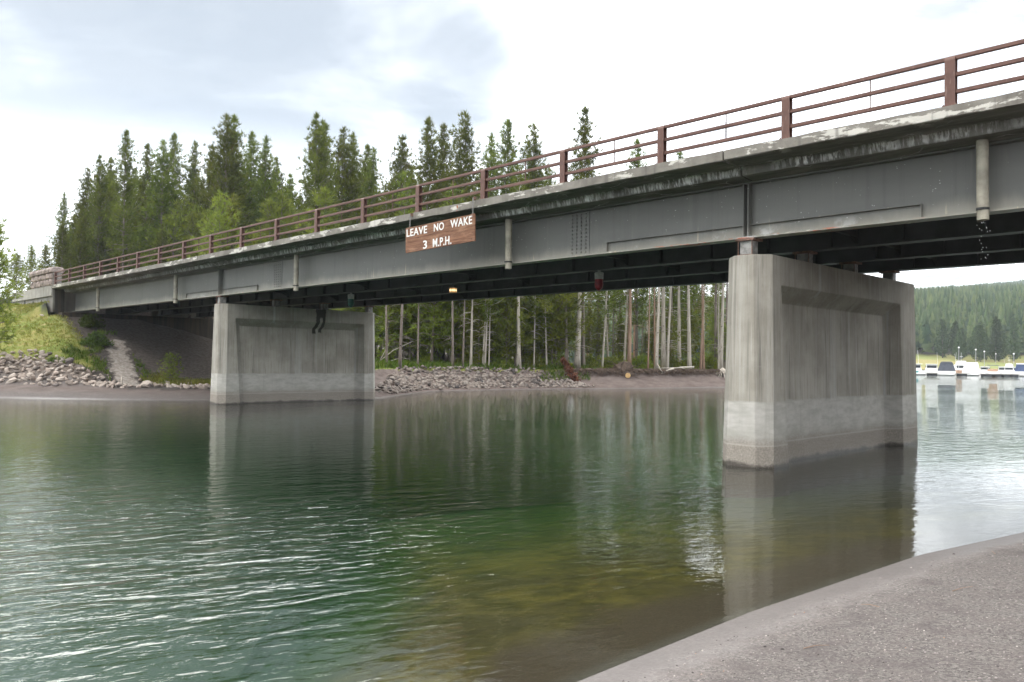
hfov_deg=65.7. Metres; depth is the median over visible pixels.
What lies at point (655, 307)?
pine
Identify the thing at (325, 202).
young pine
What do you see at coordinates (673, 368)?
driftwood
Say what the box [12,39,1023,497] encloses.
road bridge
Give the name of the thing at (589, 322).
young pine
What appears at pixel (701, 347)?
pine
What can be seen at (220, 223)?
young pine
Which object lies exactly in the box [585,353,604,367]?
bush
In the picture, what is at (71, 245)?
pine
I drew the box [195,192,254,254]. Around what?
young pine
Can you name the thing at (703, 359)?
pine
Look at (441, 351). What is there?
young pine
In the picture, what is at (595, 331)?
young pine
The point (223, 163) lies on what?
pine
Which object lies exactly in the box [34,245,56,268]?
young pine
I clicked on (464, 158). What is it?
pine
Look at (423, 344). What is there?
young pine
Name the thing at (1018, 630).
gravel
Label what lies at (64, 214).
pine
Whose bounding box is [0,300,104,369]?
grass
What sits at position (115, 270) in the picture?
pine
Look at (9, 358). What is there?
rock
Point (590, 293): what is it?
pine
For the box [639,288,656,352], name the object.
pine
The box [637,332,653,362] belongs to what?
young pine
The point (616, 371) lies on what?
root clump
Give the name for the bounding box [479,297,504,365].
pine
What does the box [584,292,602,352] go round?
pine
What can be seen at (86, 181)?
pine
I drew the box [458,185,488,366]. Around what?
pine
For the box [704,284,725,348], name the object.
pine
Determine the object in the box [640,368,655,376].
root clump
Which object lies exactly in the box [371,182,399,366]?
pine
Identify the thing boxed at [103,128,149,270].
pine
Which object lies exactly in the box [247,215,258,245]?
young pine
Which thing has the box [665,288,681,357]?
pine
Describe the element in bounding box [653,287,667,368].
pine
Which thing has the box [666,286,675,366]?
pine
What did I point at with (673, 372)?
root clump
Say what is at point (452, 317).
pine
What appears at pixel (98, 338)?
bush
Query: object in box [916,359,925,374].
motor boat
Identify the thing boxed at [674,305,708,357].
young pine
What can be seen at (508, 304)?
young pine
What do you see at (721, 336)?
pine
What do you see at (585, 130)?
pine
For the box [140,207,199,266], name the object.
young pine
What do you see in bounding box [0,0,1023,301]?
sky
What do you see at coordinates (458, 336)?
young pine
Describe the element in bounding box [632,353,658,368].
bush
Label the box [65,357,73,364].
rock
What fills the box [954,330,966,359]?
pine
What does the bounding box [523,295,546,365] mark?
pine
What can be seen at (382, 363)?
grass
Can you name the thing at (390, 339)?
young pine
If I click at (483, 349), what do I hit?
pine
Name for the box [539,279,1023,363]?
forest
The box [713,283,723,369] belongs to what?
pine
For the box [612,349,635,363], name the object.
bush
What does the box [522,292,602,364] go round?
young pine
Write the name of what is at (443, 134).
pine
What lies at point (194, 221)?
young pine
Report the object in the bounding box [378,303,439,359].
young pine
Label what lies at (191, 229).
young pine
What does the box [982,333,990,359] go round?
pine
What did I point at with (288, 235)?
young pine
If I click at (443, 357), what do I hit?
pine
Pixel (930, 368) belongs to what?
motor boat
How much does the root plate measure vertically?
2.230 m
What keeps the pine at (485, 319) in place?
on the ground at (610, 589)
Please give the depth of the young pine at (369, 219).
67.82 m
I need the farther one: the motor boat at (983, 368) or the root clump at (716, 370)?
the motor boat at (983, 368)
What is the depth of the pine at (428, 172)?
68.04 m
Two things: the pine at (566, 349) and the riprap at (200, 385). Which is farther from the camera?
the pine at (566, 349)
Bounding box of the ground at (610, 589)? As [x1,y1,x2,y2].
[0,289,1023,681]
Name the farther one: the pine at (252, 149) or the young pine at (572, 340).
the pine at (252, 149)
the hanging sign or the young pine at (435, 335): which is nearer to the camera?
the hanging sign
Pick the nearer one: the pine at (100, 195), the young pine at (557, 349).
the young pine at (557, 349)
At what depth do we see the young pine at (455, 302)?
61.73 m
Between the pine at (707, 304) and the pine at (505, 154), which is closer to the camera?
the pine at (505, 154)
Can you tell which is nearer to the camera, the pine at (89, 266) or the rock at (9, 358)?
the rock at (9, 358)
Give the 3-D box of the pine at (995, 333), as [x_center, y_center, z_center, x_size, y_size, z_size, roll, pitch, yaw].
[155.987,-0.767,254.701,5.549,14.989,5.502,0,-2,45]
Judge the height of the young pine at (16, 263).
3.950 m
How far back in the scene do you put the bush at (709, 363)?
72.55 m
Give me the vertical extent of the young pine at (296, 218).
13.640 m
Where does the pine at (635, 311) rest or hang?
on the ground at (610, 589)
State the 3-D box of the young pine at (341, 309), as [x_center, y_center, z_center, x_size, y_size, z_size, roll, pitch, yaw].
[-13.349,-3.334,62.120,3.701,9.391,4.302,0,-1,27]
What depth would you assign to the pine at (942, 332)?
275.42 m
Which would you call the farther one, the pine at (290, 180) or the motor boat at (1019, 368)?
the motor boat at (1019, 368)
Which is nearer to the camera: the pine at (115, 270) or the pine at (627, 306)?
the pine at (627, 306)
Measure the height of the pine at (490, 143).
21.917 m
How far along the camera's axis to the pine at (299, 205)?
89.82 m
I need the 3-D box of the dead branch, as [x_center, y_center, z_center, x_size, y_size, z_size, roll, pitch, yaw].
[-8.485,0.849,57.121,2.645,1.743,0.211,1,-1,-4]
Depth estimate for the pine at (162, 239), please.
72.44 m
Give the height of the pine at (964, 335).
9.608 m
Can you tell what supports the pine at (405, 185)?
on the ground at (610, 589)
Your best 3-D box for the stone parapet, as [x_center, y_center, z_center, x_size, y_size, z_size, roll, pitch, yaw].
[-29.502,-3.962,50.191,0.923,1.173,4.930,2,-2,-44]
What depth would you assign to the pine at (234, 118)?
75.95 m
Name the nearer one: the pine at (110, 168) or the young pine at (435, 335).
the young pine at (435, 335)
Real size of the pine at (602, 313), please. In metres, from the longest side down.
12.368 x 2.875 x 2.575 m
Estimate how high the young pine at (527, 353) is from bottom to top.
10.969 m
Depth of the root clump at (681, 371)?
67.58 m
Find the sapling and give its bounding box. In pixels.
[157,352,187,381]
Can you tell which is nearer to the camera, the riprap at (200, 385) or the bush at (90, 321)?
the riprap at (200, 385)
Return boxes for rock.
[4,355,13,361]
[6,377,17,383]
[8,373,16,378]
[55,377,64,380]
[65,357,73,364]
[65,380,73,384]
[143,380,151,385]
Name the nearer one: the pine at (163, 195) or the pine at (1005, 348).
the pine at (163, 195)
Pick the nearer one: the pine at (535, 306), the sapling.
the sapling
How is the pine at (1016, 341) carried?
on the ground at (610, 589)
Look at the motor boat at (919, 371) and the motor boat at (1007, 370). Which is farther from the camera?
the motor boat at (1007, 370)
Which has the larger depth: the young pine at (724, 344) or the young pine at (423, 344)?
the young pine at (724, 344)
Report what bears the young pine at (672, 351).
on the ground at (610, 589)
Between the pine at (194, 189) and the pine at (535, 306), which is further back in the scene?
the pine at (194, 189)
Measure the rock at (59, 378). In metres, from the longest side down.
0.489 x 0.410 x 0.287 m
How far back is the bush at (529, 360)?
61.10 m
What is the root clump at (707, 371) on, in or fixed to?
on the ground at (610, 589)
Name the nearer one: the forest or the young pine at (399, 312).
the young pine at (399, 312)
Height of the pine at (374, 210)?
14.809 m
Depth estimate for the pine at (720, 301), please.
91.01 m
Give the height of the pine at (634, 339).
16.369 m
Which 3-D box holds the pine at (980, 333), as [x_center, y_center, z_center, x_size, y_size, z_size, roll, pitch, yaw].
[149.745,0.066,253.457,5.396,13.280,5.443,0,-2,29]
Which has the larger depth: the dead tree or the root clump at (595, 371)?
the root clump at (595, 371)
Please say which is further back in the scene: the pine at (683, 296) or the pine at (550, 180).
the pine at (550, 180)
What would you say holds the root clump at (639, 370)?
hanging from the root plate
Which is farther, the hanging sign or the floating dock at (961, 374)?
the floating dock at (961, 374)
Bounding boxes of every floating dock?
[955,373,969,375]
[979,373,1019,376]
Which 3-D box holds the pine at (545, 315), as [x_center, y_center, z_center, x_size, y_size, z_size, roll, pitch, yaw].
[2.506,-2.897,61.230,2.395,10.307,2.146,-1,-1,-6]
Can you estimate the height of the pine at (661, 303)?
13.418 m
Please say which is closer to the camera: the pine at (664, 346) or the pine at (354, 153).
the pine at (664, 346)
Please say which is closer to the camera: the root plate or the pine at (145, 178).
the root plate
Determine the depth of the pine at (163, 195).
76.87 m
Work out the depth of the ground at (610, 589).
13.56 m
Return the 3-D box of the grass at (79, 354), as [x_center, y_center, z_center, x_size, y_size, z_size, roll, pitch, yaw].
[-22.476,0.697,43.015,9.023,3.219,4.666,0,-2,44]
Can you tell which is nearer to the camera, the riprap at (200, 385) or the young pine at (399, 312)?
the riprap at (200, 385)
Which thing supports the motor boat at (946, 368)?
on the water
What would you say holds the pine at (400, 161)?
on the ground at (610, 589)
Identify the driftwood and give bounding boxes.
[107,375,135,385]
[651,366,693,373]
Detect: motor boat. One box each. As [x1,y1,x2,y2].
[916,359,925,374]
[925,364,937,374]
[937,358,955,375]
[954,356,965,374]
[962,362,979,375]
[980,366,989,373]
[987,365,998,373]
[1003,361,1013,373]
[1013,363,1023,376]
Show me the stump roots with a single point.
(722, 369)
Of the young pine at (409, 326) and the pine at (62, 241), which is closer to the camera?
the young pine at (409, 326)
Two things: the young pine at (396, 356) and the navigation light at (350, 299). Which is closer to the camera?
the navigation light at (350, 299)
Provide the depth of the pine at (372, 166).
79.32 m
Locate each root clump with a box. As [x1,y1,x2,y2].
[571,368,592,376]
[586,368,609,375]
[597,368,614,375]
[609,368,625,376]
[633,368,646,374]
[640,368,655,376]
[650,368,672,376]
[659,368,678,376]
[672,369,695,375]
[681,368,704,375]
[700,369,714,376]
[709,369,724,374]
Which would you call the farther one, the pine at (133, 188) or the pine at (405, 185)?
the pine at (133, 188)
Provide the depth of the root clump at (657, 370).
65.92 m
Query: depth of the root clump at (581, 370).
61.28 m
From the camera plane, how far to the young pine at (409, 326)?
61.31 m
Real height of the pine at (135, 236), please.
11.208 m
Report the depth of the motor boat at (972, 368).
171.99 m
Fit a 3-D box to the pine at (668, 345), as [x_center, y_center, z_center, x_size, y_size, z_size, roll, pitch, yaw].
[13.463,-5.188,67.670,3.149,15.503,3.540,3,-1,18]
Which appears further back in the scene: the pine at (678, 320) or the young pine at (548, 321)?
the pine at (678, 320)
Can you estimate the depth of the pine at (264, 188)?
77.26 m
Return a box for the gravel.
[622,540,1023,681]
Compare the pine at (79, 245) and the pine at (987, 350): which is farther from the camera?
the pine at (987, 350)
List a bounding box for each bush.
[77,313,105,327]
[80,330,114,345]
[408,348,442,363]
[454,351,486,364]
[486,351,513,367]
[521,354,545,368]
[540,352,572,368]
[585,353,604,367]
[596,355,633,368]
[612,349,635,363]
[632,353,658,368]
[658,357,692,368]
[680,359,698,368]
[683,351,710,368]
[697,356,717,368]
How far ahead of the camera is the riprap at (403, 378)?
54.82 m
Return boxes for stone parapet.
[29,267,64,288]
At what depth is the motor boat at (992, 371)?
178.41 m
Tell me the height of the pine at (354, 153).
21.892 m
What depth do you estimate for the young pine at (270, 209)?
70.12 m
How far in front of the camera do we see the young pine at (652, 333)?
73.27 m
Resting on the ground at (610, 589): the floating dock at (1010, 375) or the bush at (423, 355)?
the bush at (423, 355)
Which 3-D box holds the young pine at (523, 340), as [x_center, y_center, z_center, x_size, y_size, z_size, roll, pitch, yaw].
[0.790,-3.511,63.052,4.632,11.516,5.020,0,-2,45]
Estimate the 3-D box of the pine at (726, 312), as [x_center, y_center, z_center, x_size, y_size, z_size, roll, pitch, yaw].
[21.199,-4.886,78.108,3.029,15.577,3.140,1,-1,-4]
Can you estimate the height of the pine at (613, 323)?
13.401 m
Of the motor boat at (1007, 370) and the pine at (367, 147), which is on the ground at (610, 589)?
the pine at (367, 147)
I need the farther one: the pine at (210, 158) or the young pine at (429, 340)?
the pine at (210, 158)
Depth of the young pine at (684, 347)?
81.40 m
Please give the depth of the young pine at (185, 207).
77.21 m
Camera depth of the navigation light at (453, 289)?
26.91 m
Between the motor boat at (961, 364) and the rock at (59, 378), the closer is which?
the rock at (59, 378)
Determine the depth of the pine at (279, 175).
84.24 m
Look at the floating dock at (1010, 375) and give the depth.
166.96 m
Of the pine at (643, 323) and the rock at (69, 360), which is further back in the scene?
the pine at (643, 323)
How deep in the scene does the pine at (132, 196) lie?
84.38 m
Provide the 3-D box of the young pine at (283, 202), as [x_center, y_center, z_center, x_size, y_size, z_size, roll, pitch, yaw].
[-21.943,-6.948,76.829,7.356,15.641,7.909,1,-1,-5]
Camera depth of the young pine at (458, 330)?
61.80 m
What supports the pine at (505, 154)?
on the ground at (610, 589)
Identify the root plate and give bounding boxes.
[604,359,646,377]
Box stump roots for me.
[716,367,724,377]
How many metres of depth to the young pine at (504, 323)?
59.63 m
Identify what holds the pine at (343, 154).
on the ground at (610, 589)
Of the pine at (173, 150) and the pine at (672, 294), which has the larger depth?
the pine at (173, 150)
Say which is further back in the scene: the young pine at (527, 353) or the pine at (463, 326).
the young pine at (527, 353)
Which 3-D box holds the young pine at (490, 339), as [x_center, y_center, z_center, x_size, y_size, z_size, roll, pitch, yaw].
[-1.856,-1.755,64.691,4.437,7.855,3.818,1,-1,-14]
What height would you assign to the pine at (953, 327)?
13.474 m
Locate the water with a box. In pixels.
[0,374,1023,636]
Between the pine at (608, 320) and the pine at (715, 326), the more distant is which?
the pine at (608, 320)
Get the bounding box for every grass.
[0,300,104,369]
[48,328,157,380]
[139,370,210,385]
[375,357,723,380]
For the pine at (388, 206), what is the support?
on the ground at (610, 589)
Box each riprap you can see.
[0,349,210,388]
[386,365,594,390]
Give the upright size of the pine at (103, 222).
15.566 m
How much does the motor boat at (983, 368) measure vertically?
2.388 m
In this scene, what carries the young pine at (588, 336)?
on the ground at (610, 589)
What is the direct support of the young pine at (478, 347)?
on the ground at (610, 589)
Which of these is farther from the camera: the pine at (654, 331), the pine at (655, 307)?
the pine at (655, 307)
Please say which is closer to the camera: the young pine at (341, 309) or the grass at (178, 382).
the grass at (178, 382)
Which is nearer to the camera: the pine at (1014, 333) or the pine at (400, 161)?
the pine at (400, 161)
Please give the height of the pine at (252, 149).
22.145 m
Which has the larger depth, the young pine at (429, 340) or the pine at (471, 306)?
the young pine at (429, 340)
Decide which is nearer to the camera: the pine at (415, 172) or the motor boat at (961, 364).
the pine at (415, 172)
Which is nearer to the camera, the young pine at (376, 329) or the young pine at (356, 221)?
the young pine at (376, 329)
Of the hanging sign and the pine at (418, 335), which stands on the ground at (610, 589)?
the pine at (418, 335)
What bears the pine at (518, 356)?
on the ground at (610, 589)
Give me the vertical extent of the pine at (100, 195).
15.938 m
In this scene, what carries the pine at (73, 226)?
on the ground at (610, 589)
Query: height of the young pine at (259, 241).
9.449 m
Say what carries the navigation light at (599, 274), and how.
hanging from the road bridge
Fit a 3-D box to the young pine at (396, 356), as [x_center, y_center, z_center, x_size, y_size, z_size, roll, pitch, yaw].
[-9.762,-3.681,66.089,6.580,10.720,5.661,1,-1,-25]
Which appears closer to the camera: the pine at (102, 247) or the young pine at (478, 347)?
the young pine at (478, 347)
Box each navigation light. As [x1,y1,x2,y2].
[348,293,353,306]
[449,284,456,292]
[595,270,603,290]
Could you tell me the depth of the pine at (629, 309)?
66.05 m
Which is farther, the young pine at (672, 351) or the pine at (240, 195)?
the pine at (240, 195)
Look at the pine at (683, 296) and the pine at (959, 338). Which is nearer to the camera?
the pine at (683, 296)
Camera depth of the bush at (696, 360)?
74.88 m
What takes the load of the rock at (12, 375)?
on the ground at (610, 589)
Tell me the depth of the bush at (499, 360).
59.83 m
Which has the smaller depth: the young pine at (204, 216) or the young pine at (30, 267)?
the young pine at (30, 267)
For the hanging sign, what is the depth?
21.35 m
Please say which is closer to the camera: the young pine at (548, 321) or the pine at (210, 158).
the young pine at (548, 321)
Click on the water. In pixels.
(704, 406)
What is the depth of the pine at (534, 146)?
71.14 m
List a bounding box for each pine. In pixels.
[0,217,26,352]
[4,251,29,291]
[18,245,44,290]
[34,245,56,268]
[44,191,71,266]
[50,213,88,259]
[50,221,72,282]
[62,228,79,281]
[65,217,97,280]
[67,166,102,277]
[70,234,95,277]
[72,153,125,278]
[85,187,118,272]
[91,231,113,276]
[98,230,129,273]
[102,157,120,256]
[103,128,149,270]
[109,230,134,272]
[110,184,142,267]
[119,169,147,255]
[124,224,148,270]
[126,138,183,268]
[129,142,168,258]
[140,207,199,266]
[141,228,158,265]
[149,191,195,264]
[151,224,176,264]
[154,132,196,235]
[168,139,205,254]
[172,209,202,260]
[173,203,209,257]
[178,171,205,210]
[186,190,251,257]
[187,112,252,257]
[189,143,226,239]
[191,208,225,256]
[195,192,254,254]
[203,114,262,245]
[223,170,259,243]
[239,130,270,245]
[247,135,286,244]
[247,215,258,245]
[249,196,285,244]
[252,228,266,244]
[254,188,295,244]
[266,156,295,237]
[279,172,300,215]
[280,209,299,237]
[284,110,352,235]
[291,121,349,235]
[293,208,303,236]
[294,197,303,212]
[295,185,340,309]
[329,125,369,226]
[331,307,363,311]
[336,131,372,223]
[348,193,363,225]
[355,143,382,204]
[356,216,378,311]
[357,305,387,357]
[359,146,385,219]
[359,306,384,350]
[363,303,412,358]
[367,199,382,355]
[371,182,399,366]
[372,133,423,345]
[373,306,413,359]
[374,179,403,356]
[376,210,437,356]
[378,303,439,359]
[387,169,414,368]
[390,304,428,358]
[399,301,469,361]
[402,322,444,350]
[403,115,450,342]
[405,164,425,202]
[414,208,425,363]
[415,316,454,359]
[422,123,458,358]
[422,302,447,359]
[424,300,483,361]
[433,109,488,360]
[433,183,449,360]
[436,298,498,354]
[440,183,464,366]
[440,300,487,361]
[450,301,497,365]
[455,200,470,367]
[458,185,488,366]
[469,132,504,198]
[473,298,499,364]
[474,297,534,362]
[475,302,501,361]
[477,298,501,366]
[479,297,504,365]
[481,296,535,365]
[484,119,525,197]
[491,295,553,361]
[496,296,547,362]
[509,166,529,369]
[514,122,550,190]
[514,315,527,366]
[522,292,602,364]
[522,294,577,357]
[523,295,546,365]
[524,293,585,363]
[532,294,557,368]
[535,305,576,362]
[539,167,557,186]
[553,105,611,365]
[554,293,569,360]
[562,292,600,339]
[574,292,590,368]
[581,306,605,354]
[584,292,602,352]
[586,312,613,362]
[587,290,616,360]
[590,290,618,359]
[592,290,621,367]
[593,295,617,350]
[600,302,625,355]
[604,293,624,355]
[606,314,627,354]
[610,137,657,358]
[615,288,641,360]
[615,289,643,363]
[633,290,644,355]
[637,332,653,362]
[638,288,651,351]
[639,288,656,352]
[643,313,660,362]
[644,289,665,329]
[645,287,685,367]
[645,288,655,368]
[650,287,673,342]
[651,287,658,368]
[651,308,684,365]
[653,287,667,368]
[656,151,705,338]
[661,286,679,368]
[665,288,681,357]
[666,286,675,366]
[671,286,693,361]
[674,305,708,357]
[674,329,695,359]
[677,285,694,368]
[681,285,713,365]
[694,284,710,369]
[694,284,713,342]
[697,284,709,369]
[700,313,719,357]
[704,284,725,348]
[705,283,725,332]
[705,283,726,364]
[706,283,727,368]
[709,324,726,368]
[710,283,727,368]
[711,283,725,366]
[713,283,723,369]
[932,319,952,357]
[947,320,960,355]
[952,330,963,359]
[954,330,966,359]
[961,332,969,358]
[967,324,981,360]
[972,321,988,361]
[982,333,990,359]
[988,316,1006,361]
[988,331,996,359]
[989,319,1009,361]
[1002,336,1008,357]
[1005,317,1023,360]
[1009,320,1021,356]
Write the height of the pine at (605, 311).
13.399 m
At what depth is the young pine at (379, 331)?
65.05 m
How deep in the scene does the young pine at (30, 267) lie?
58.03 m
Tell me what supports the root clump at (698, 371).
on the ground at (610, 589)
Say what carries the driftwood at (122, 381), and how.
on the ground at (610, 589)
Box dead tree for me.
[560,356,580,381]
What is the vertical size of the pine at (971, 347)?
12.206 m
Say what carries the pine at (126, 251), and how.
on the ground at (610, 589)
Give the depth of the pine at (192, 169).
84.35 m
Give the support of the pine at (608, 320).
on the ground at (610, 589)
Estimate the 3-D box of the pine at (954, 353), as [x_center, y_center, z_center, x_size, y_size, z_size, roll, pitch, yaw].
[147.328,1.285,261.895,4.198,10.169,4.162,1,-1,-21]
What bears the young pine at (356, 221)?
on the ground at (610, 589)
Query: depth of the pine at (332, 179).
71.92 m
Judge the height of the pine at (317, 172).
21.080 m
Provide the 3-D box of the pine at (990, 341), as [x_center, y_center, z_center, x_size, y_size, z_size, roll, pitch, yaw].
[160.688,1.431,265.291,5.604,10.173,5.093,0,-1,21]
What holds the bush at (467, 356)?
on the ground at (610, 589)
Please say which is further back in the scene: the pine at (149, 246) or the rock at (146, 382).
the pine at (149, 246)
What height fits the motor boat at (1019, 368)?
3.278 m
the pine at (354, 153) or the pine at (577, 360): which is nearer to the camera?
the pine at (577, 360)
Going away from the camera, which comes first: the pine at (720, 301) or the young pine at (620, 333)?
the young pine at (620, 333)
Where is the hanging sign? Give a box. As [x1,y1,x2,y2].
[406,197,475,252]
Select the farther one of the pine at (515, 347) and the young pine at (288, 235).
the young pine at (288, 235)
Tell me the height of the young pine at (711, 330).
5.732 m
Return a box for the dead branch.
[380,341,412,360]
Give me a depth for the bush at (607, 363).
65.55 m
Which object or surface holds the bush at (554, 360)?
on the ground at (610, 589)
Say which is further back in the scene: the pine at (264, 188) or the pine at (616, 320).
the pine at (616, 320)
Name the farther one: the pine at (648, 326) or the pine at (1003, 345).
the pine at (1003, 345)
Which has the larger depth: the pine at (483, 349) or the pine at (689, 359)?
the pine at (689, 359)
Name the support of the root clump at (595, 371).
on the ground at (610, 589)
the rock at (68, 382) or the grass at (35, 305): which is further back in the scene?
the grass at (35, 305)
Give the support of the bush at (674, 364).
on the ground at (610, 589)
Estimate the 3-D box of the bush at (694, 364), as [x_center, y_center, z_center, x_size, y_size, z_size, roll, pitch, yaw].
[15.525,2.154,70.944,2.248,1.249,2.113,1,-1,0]
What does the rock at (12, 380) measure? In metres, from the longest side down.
0.664 x 0.426 x 0.221 m
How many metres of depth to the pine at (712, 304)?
97.49 m
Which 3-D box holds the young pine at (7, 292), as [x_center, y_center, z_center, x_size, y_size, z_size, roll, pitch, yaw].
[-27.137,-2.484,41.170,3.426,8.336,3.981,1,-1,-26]
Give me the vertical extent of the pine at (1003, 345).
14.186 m
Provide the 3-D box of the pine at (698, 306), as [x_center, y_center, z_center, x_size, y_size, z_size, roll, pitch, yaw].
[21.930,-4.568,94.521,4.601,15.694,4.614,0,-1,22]

